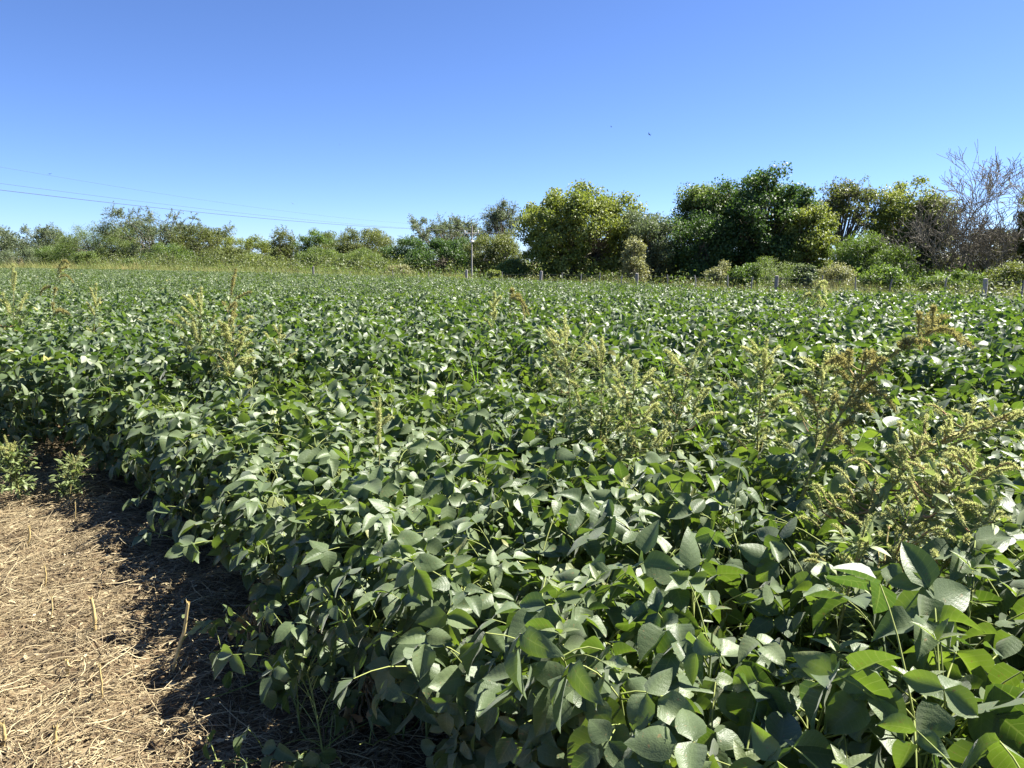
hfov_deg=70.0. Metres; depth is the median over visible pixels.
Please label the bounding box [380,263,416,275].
bush
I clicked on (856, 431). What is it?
soybean plant
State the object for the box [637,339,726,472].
pigweed
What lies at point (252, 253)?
bush
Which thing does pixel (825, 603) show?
soybean plant
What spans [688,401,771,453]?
soybean plant
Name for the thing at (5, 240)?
scrub tree
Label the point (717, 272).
bush
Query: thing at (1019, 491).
soybean plant
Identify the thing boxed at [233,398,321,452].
soybean plant
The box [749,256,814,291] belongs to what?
bush
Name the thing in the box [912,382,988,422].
soybean plant
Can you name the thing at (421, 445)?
soybean plant
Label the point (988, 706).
soybean plant
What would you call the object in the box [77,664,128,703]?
stubble stalk
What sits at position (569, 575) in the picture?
soybean plant
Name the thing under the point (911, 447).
soybean plant
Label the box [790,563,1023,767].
soybean plant
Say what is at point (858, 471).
soybean plant
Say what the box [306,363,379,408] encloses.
soybean plant
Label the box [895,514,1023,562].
soybean plant
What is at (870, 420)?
soybean plant
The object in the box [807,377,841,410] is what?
soybean plant
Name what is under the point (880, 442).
soybean plant
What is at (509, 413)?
soybean plant
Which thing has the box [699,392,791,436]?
soybean plant
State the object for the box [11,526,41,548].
stubble stalk
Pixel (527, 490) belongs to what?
soybean plant
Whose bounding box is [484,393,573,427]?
soybean plant
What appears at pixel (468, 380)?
soybean plant
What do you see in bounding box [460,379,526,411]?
soybean plant
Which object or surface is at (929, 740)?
soybean plant
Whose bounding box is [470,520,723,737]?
soybean plant
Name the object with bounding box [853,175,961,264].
broad tree
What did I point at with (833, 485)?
soybean plant
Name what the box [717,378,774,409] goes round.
soybean plant
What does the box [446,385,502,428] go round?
soybean plant
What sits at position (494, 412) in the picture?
soybean plant
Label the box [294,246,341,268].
bush
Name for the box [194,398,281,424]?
soybean plant
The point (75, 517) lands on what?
stubble stalk
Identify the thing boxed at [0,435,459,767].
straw
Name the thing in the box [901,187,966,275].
scrub tree
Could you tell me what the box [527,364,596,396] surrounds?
soybean plant
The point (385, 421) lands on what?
pigweed
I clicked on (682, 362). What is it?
soybean plant
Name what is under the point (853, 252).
bush
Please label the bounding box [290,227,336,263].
scrub tree
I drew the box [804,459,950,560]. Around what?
soybean plant
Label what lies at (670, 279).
undergrowth
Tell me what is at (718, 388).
soybean plant
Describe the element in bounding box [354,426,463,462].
soybean plant
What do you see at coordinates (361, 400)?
soybean plant
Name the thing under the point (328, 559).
soybean plant
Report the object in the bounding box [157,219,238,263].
scrub tree
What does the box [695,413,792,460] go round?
soybean plant
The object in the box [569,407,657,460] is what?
soybean plant
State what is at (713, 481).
soybean plant
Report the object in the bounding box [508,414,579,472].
soybean plant
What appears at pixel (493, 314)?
pigweed
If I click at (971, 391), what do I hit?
soybean plant
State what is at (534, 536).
soybean plant
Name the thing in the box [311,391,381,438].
soybean plant
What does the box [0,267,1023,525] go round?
soybean crop
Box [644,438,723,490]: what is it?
soybean plant
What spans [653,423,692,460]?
soybean plant
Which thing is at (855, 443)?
soybean plant
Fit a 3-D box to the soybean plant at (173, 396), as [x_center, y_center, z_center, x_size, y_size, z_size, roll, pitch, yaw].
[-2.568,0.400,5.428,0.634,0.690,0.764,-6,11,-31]
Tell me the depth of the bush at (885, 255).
34.12 m
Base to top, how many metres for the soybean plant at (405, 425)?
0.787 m
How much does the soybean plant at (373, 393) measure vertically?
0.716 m
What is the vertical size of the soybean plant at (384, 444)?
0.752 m
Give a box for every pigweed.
[0,263,39,335]
[0,434,39,498]
[35,259,76,332]
[49,447,96,498]
[79,282,107,335]
[165,286,227,403]
[201,314,260,384]
[212,268,251,361]
[263,324,298,390]
[346,396,407,496]
[483,291,501,350]
[508,286,529,320]
[526,314,608,452]
[559,336,648,461]
[580,359,677,473]
[585,340,821,452]
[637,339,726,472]
[643,338,798,395]
[726,337,791,505]
[775,343,857,489]
[787,303,975,536]
[797,396,1023,593]
[798,280,827,333]
[804,445,1023,622]
[818,514,890,739]
[860,494,1011,611]
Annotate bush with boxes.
[0,246,51,265]
[33,243,77,264]
[71,251,100,265]
[119,257,143,265]
[139,241,200,265]
[199,242,249,265]
[243,250,286,269]
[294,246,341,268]
[332,246,388,270]
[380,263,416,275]
[486,269,502,279]
[495,257,528,279]
[702,260,732,287]
[722,262,762,289]
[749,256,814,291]
[789,263,817,292]
[815,260,860,290]
[822,230,892,276]
[855,239,925,287]
[856,261,914,294]
[913,268,990,294]
[980,259,1023,295]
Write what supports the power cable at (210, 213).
attached to the power pole
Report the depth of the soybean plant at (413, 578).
2.23 m
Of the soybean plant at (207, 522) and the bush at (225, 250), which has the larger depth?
the bush at (225, 250)
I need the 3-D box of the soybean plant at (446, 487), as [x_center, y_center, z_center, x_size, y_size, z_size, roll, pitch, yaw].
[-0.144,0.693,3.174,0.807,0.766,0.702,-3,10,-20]
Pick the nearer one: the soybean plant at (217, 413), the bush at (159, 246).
the soybean plant at (217, 413)
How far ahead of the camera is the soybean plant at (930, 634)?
1.57 m
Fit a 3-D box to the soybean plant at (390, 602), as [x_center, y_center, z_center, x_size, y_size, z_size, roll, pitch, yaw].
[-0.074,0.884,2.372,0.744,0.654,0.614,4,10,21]
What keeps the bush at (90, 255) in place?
on the ground at (414, 752)
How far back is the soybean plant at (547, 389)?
5.65 m
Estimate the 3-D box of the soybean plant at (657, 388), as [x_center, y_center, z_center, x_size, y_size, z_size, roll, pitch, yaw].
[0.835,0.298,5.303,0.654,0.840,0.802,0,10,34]
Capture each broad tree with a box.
[660,209,739,285]
[667,181,750,244]
[694,161,836,276]
[765,200,840,280]
[815,174,882,251]
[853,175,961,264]
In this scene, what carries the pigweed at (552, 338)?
on the ground at (414, 752)
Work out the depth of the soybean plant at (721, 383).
5.35 m
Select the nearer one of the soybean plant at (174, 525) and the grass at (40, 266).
the soybean plant at (174, 525)
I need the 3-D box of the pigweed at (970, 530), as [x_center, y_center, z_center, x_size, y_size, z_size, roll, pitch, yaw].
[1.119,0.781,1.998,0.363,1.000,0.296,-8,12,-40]
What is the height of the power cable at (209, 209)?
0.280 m
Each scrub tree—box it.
[0,225,20,256]
[8,222,87,262]
[48,223,149,262]
[89,203,200,260]
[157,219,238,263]
[215,234,272,260]
[265,224,302,264]
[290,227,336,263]
[317,226,397,259]
[378,234,425,262]
[402,236,478,274]
[407,211,485,256]
[460,229,526,273]
[478,195,519,258]
[614,207,689,282]
[618,235,652,283]
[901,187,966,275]
[909,225,1020,273]
[1007,196,1023,265]
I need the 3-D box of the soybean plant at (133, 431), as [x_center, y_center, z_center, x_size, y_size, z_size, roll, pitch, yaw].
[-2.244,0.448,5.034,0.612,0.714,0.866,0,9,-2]
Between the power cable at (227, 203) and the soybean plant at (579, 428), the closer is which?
the soybean plant at (579, 428)
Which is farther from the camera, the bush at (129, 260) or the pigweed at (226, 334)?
the bush at (129, 260)
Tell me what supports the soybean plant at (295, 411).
on the ground at (414, 752)
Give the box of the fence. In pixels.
[270,266,1023,295]
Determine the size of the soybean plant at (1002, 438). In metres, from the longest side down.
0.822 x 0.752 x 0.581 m
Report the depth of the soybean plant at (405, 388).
5.29 m
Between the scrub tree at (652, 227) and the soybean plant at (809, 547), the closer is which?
the soybean plant at (809, 547)
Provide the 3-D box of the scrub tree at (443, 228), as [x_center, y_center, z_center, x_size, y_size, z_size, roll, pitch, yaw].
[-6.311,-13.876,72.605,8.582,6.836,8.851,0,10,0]
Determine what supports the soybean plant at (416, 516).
on the ground at (414, 752)
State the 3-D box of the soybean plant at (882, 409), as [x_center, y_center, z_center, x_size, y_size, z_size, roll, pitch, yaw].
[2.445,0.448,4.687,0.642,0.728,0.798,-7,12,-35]
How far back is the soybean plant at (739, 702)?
1.51 m
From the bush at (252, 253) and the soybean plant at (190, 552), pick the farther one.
the bush at (252, 253)
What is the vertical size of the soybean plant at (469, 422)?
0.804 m
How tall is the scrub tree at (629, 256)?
3.031 m
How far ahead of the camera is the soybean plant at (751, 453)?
3.28 m
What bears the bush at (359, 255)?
on the ground at (414, 752)
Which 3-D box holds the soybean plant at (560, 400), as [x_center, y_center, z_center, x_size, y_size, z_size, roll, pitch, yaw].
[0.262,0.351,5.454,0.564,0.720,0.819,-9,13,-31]
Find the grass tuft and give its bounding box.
[449,344,550,399]
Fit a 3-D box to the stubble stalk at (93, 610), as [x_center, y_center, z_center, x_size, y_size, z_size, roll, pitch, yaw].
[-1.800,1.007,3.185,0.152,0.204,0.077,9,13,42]
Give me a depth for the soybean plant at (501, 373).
5.78 m
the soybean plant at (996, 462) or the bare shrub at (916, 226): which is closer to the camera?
the soybean plant at (996, 462)
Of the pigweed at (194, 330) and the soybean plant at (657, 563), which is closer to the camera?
the soybean plant at (657, 563)
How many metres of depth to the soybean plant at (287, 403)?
5.00 m
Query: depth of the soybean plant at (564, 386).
5.38 m
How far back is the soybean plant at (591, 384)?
4.43 m
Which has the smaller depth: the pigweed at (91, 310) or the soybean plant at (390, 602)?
the soybean plant at (390, 602)
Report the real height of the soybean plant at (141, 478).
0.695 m
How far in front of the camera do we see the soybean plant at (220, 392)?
5.13 m
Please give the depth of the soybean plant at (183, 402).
5.00 m
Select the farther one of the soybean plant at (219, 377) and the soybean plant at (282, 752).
the soybean plant at (219, 377)
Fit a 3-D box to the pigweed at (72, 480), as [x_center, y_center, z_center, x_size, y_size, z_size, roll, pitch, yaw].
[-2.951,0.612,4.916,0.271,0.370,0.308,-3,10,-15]
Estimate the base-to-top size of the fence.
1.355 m
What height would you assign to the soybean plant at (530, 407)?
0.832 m
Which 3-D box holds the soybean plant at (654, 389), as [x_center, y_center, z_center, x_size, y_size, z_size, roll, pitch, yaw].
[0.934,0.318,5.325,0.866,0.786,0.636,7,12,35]
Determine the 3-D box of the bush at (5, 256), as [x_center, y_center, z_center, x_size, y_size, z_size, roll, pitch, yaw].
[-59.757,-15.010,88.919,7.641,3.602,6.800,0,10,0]
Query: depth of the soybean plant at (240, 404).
4.72 m
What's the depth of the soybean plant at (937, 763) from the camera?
1.28 m
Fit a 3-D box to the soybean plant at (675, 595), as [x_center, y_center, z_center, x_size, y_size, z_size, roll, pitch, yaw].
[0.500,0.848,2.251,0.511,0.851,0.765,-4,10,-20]
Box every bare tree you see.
[920,146,1023,271]
[938,139,1023,269]
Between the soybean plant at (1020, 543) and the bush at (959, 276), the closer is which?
the soybean plant at (1020, 543)
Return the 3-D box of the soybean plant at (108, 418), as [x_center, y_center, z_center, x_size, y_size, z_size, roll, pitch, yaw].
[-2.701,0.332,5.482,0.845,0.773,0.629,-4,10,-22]
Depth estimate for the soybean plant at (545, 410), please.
4.74 m
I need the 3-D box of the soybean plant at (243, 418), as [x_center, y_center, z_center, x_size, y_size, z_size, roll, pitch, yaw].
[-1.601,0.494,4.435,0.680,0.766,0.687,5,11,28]
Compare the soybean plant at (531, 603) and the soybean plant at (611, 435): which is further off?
the soybean plant at (611, 435)
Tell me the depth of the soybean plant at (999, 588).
2.52 m
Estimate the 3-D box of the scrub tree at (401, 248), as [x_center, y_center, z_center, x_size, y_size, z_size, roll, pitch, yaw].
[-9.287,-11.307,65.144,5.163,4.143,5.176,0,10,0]
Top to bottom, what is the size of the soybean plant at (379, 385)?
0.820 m
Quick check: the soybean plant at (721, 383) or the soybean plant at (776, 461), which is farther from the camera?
the soybean plant at (721, 383)
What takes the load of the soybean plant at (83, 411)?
on the ground at (414, 752)
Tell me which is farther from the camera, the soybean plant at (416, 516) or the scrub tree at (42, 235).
the scrub tree at (42, 235)
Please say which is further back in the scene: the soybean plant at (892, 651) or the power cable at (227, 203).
the power cable at (227, 203)
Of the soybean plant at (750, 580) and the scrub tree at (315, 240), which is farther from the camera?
the scrub tree at (315, 240)
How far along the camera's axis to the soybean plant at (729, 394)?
4.96 m
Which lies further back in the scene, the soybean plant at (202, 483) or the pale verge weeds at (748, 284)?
the pale verge weeds at (748, 284)
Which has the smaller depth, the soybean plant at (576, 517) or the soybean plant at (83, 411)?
the soybean plant at (576, 517)
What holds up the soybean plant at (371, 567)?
on the ground at (414, 752)
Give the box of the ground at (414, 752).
[0,264,588,767]
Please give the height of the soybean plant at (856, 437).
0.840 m
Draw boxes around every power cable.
[0,183,503,233]
[3,167,518,225]
[3,190,522,235]
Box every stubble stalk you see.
[0,722,29,750]
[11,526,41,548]
[23,723,67,757]
[32,565,54,591]
[33,597,63,630]
[42,659,89,676]
[64,503,79,525]
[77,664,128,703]
[85,597,102,631]
[119,600,215,683]
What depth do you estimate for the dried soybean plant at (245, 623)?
3.03 m
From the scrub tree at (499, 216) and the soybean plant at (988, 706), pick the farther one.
the scrub tree at (499, 216)
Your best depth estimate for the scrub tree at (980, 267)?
38.44 m
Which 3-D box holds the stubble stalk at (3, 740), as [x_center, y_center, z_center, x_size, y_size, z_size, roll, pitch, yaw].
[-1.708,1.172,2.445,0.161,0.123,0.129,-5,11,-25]
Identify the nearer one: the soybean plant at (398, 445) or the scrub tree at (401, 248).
the soybean plant at (398, 445)
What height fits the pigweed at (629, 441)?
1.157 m
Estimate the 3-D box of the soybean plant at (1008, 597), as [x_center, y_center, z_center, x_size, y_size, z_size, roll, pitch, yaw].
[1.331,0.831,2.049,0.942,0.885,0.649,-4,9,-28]
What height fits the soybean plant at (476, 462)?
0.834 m
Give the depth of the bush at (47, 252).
89.44 m
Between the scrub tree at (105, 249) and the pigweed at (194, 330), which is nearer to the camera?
the pigweed at (194, 330)
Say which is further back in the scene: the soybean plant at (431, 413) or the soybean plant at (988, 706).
the soybean plant at (431, 413)
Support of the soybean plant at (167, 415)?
on the ground at (414, 752)
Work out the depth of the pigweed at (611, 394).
3.83 m
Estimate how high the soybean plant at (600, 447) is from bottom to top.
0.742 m
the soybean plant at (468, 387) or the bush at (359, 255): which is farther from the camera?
the bush at (359, 255)
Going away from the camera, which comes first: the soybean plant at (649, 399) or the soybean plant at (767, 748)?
the soybean plant at (767, 748)
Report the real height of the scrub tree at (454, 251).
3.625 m
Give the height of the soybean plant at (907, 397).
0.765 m
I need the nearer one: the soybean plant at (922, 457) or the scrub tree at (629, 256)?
the soybean plant at (922, 457)
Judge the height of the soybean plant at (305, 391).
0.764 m
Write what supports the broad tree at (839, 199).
on the ground at (414, 752)
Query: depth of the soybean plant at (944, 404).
4.28 m
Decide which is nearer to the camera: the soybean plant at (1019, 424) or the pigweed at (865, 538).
the pigweed at (865, 538)
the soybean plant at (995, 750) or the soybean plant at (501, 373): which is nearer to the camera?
the soybean plant at (995, 750)
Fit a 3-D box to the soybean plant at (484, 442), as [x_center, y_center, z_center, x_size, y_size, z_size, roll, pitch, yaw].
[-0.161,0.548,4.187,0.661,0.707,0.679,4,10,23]
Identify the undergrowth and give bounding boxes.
[29,258,1017,292]
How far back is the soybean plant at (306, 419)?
4.80 m
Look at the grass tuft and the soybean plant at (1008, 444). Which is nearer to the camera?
the soybean plant at (1008, 444)
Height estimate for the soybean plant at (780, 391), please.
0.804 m
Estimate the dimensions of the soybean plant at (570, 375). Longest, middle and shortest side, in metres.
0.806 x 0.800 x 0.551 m
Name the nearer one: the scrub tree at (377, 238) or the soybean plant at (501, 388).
the soybean plant at (501, 388)
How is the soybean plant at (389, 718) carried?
on the ground at (414, 752)
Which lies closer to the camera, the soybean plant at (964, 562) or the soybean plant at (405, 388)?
the soybean plant at (964, 562)
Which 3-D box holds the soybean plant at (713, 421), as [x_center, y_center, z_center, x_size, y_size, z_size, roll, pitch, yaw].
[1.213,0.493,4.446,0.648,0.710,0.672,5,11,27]
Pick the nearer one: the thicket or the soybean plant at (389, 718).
the soybean plant at (389, 718)
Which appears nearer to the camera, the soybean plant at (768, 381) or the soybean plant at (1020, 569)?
the soybean plant at (1020, 569)
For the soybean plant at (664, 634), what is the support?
on the ground at (414, 752)
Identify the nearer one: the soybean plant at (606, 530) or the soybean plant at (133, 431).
the soybean plant at (606, 530)
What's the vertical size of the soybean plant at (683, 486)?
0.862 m
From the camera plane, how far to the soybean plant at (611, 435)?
4.02 m
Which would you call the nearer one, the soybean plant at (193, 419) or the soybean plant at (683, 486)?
the soybean plant at (683, 486)
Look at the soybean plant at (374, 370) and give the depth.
5.71 m
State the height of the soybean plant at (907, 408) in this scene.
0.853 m
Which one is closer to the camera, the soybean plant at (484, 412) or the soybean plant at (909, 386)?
the soybean plant at (484, 412)
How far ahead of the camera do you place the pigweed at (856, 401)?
2.75 m
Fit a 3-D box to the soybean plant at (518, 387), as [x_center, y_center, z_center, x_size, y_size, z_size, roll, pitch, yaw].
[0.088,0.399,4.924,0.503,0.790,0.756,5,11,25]
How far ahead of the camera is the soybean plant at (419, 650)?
2.06 m
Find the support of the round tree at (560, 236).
on the ground at (414, 752)
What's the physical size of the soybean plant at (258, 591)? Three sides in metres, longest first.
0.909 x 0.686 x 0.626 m
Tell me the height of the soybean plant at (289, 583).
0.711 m
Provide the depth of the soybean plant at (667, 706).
1.59 m
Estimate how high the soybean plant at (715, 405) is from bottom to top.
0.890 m
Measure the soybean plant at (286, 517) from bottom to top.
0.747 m
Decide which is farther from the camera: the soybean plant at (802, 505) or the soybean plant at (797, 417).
the soybean plant at (797, 417)
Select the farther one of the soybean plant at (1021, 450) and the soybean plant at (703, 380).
the soybean plant at (703, 380)
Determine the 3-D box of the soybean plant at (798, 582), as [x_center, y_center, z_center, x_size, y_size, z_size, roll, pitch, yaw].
[0.916,0.818,2.082,0.621,0.874,0.848,-8,12,-40]
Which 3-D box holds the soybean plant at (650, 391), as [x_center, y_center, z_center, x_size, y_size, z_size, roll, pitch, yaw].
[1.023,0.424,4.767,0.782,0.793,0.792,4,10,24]
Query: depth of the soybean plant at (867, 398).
5.15 m
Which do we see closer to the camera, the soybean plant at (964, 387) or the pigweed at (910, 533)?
the pigweed at (910, 533)
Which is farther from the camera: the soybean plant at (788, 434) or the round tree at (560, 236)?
the round tree at (560, 236)
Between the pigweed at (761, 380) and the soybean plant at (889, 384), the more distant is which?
the soybean plant at (889, 384)
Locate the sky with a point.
(456, 107)
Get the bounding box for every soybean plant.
[64,392,151,480]
[65,373,145,481]
[87,385,159,427]
[88,392,192,481]
[113,399,171,483]
[115,408,203,491]
[121,387,190,484]
[121,389,185,437]
[122,410,219,497]
[122,428,280,535]
[124,392,187,460]
[126,394,224,490]
[131,466,215,546]
[135,411,223,499]
[138,397,200,435]
[139,429,215,521]
[140,424,218,480]
[142,412,231,492]
[146,432,257,539]
[160,423,279,510]
[165,447,325,590]
[168,406,286,479]
[174,367,250,411]
[175,412,278,465]
[178,452,332,545]
[188,365,264,436]
[192,403,301,489]
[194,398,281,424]
[200,433,271,497]
[201,598,352,701]
[202,599,278,660]
[203,435,315,525]
[203,634,368,767]
[205,393,280,438]
[207,367,258,395]
[207,485,312,625]
[208,388,287,435]
[213,363,298,399]
[214,379,353,442]
[214,592,367,767]
[215,452,313,573]
[216,496,415,617]
[226,375,265,396]
[229,502,347,633]
[231,427,384,524]
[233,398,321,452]
[233,468,377,543]
[244,465,454,631]
[250,385,327,413]
[256,402,348,481]
[257,416,365,470]
[259,492,456,582]
[267,444,374,507]
[272,374,328,399]
[276,400,332,432]
[277,400,354,432]
[284,402,417,476]
[296,384,383,463]
[298,378,353,420]
[301,510,448,680]
[301,520,478,667]
[304,500,482,678]
[305,372,363,426]
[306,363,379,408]
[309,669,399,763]
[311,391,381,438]
[316,412,392,496]
[316,447,461,500]
[318,548,518,738]
[322,472,490,545]
[327,368,412,422]
[331,524,473,716]
[333,564,628,767]
[335,363,404,401]
[344,440,435,503]
[347,435,434,476]
[348,474,488,575]
[351,381,419,410]
[351,389,446,433]
[353,407,456,455]
[354,378,418,429]
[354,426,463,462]
[354,551,554,730]
[355,374,409,408]
[355,670,430,745]
[364,512,565,672]
[366,549,539,767]
[367,400,438,452]
[386,362,452,420]
[388,394,430,426]
[393,363,444,403]
[393,414,497,511]
[404,366,463,409]
[406,449,512,510]
[407,376,483,438]
[407,460,554,555]
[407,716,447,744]
[408,439,497,493]
[410,351,489,403]
[413,384,482,443]
[420,410,528,464]
[422,369,476,419]
[428,384,511,446]
[433,578,646,767]
[434,477,589,586]
[437,380,504,421]
[437,424,572,491]
[438,423,553,461]
[439,430,542,533]
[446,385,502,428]
[446,392,554,477]
[446,396,545,472]
[459,601,646,767]
[460,374,517,398]
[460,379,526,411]
[463,407,549,458]
[467,360,565,397]
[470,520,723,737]
[471,365,533,394]
[476,508,619,632]
[479,621,738,767]
[480,394,537,432]
[483,437,577,529]
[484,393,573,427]
[486,384,529,424]
[486,488,648,587]
[495,396,555,458]
[495,574,641,763]
[495,634,801,767]
[504,384,565,444]
[507,422,603,460]
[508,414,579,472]
[509,452,585,542]
[511,407,562,433]
[515,380,577,410]
[520,387,614,421]
[520,440,613,560]
[524,439,613,555]
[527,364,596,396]
[537,391,575,415]
[538,372,604,395]
[543,549,731,675]
[547,363,620,408]
[549,452,668,552]
[550,656,774,767]
[554,372,638,424]
[554,382,605,415]
[555,408,633,444]
[559,471,707,624]
[562,396,614,445]
[564,392,648,481]
[567,499,799,658]
[569,396,652,484]
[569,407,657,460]
[581,376,697,435]
[582,399,667,428]
[582,526,869,767]
[588,462,734,565]
[594,373,661,406]
[599,368,650,396]
[600,527,786,678]
[613,423,701,459]
[613,633,848,767]
[614,449,700,545]
[618,433,776,494]
[621,361,673,392]
[621,461,753,552]
[622,449,724,514]
[623,445,724,511]
[627,375,703,410]
[629,472,741,570]
[632,380,699,431]
[632,637,939,767]
[633,383,709,431]
[635,457,813,672]
[639,394,688,432]
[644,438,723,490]
[649,381,717,449]
[651,405,750,454]
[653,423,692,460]
[660,385,754,453]
[664,430,730,484]
[665,722,872,767]
[666,479,782,636]
[670,357,715,405]
[671,368,761,449]
[681,379,738,426]
[682,372,752,405]
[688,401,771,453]
[688,470,885,645]
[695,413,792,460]
[697,516,890,741]
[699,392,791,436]
[704,435,838,514]
[705,442,823,576]
[711,378,762,420]
[713,536,1021,737]
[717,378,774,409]
[726,416,917,502]
[729,418,842,453]
[733,382,812,424]
[733,385,805,420]
[741,451,890,616]
[742,434,856,483]
[747,418,828,459]
[747,514,913,741]
[756,442,879,530]
[764,394,861,441]
[765,561,1023,767]
[773,380,832,418]
[773,403,822,432]
[780,415,856,485]
[784,436,938,529]
[789,446,976,521]
[789,641,1007,767]
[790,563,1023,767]
[797,386,817,405]
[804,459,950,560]
[805,405,876,442]
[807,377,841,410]
[808,396,884,435]
[808,413,886,463]
[818,437,877,458]
[820,419,903,465]
[824,609,1023,711]
[827,427,940,478]
[830,375,904,425]
[833,541,1023,767]
[834,370,925,432]
[834,397,932,433]
[836,439,942,537]
[838,391,917,442]
[842,383,890,418]
[844,490,1023,737]
[846,559,1023,742]
[851,462,926,520]
[854,452,1023,520]
[857,533,1023,620]
[861,482,1019,589]
[865,640,903,674]
[871,379,933,419]
[874,423,953,485]
[875,713,953,767]
[878,387,957,438]
[878,398,957,451]
[890,472,1023,554]
[891,401,995,455]
[891,419,987,520]
[893,531,1023,703]
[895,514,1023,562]
[900,392,973,421]
[900,529,1023,598]
[901,371,985,413]
[906,392,986,421]
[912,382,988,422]
[912,438,1023,512]
[932,754,978,767]
[937,422,1023,471]
[942,733,1023,767]
[945,379,1013,419]
[945,407,1020,457]
[953,685,1023,719]
[956,386,1021,438]
[957,414,1023,499]
[960,422,1019,459]
[970,393,1022,432]
[980,515,1023,589]
[984,416,1023,439]
[985,411,1023,447]
[985,490,1022,554]
[1002,527,1023,579]
[1003,428,1023,458]
[1015,565,1023,578]
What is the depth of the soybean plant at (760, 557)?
2.14 m
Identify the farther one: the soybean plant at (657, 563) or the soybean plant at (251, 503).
the soybean plant at (251, 503)
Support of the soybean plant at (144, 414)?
on the ground at (414, 752)
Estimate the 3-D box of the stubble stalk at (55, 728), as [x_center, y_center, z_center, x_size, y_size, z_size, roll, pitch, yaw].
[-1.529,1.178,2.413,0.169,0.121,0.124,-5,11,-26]
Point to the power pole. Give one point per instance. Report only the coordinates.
(471, 241)
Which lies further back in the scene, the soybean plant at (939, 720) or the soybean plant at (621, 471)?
the soybean plant at (621, 471)
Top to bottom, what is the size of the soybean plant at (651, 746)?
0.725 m
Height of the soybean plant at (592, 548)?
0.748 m
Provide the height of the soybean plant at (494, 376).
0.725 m
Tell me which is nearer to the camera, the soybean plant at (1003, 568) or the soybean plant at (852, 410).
the soybean plant at (1003, 568)
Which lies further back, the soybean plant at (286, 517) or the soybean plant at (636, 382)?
the soybean plant at (636, 382)
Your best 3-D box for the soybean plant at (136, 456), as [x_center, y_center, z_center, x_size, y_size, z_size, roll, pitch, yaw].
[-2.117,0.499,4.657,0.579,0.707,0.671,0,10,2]
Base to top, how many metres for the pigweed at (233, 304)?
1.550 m
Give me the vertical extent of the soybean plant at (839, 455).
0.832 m
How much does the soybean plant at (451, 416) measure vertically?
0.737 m
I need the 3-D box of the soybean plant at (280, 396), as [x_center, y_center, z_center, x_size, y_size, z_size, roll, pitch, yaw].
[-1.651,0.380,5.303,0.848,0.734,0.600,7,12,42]
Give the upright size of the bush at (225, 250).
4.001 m
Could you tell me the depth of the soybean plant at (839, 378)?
5.31 m
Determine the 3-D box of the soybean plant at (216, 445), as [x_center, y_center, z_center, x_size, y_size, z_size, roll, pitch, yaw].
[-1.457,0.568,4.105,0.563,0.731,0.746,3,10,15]
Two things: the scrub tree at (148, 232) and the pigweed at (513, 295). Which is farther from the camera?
the scrub tree at (148, 232)
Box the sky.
[0,0,1023,261]
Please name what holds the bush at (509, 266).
on the ground at (414, 752)
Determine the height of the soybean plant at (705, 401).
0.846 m
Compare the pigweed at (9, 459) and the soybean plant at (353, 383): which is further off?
the soybean plant at (353, 383)
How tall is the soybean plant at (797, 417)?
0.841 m
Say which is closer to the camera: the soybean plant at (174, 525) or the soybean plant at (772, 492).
the soybean plant at (772, 492)
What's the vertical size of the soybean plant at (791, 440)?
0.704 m
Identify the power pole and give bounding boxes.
[463,226,478,276]
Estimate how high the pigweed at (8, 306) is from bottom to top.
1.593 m
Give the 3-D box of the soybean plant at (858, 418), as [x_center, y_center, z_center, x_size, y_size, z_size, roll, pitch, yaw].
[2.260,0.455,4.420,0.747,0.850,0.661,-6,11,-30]
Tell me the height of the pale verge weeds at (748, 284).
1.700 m
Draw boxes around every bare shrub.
[871,191,1008,278]
[932,204,1023,276]
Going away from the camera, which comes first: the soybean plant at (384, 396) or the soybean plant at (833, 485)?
the soybean plant at (833, 485)
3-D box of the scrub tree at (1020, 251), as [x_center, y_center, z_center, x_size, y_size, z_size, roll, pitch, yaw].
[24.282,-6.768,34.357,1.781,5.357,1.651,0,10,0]
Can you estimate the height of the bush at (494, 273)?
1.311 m
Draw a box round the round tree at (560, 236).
[511,178,651,283]
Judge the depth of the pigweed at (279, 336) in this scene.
5.62 m
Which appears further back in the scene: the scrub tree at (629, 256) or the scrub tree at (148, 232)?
the scrub tree at (148, 232)
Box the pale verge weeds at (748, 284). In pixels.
[46,264,1013,298]
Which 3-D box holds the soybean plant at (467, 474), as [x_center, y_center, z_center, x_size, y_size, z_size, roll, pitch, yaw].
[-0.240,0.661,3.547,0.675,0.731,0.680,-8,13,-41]
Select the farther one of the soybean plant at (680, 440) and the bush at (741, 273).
the bush at (741, 273)
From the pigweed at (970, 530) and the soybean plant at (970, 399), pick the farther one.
the soybean plant at (970, 399)
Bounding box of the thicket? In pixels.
[13,233,1009,281]
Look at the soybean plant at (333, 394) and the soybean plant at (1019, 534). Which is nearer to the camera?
the soybean plant at (1019, 534)
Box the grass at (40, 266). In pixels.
[0,252,1023,298]
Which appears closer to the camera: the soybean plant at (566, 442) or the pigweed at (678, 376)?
the soybean plant at (566, 442)
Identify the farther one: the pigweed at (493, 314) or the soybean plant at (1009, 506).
the pigweed at (493, 314)
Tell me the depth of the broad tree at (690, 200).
41.47 m
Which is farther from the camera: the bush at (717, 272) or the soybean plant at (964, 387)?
the bush at (717, 272)
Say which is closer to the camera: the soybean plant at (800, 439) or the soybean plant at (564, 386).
the soybean plant at (800, 439)

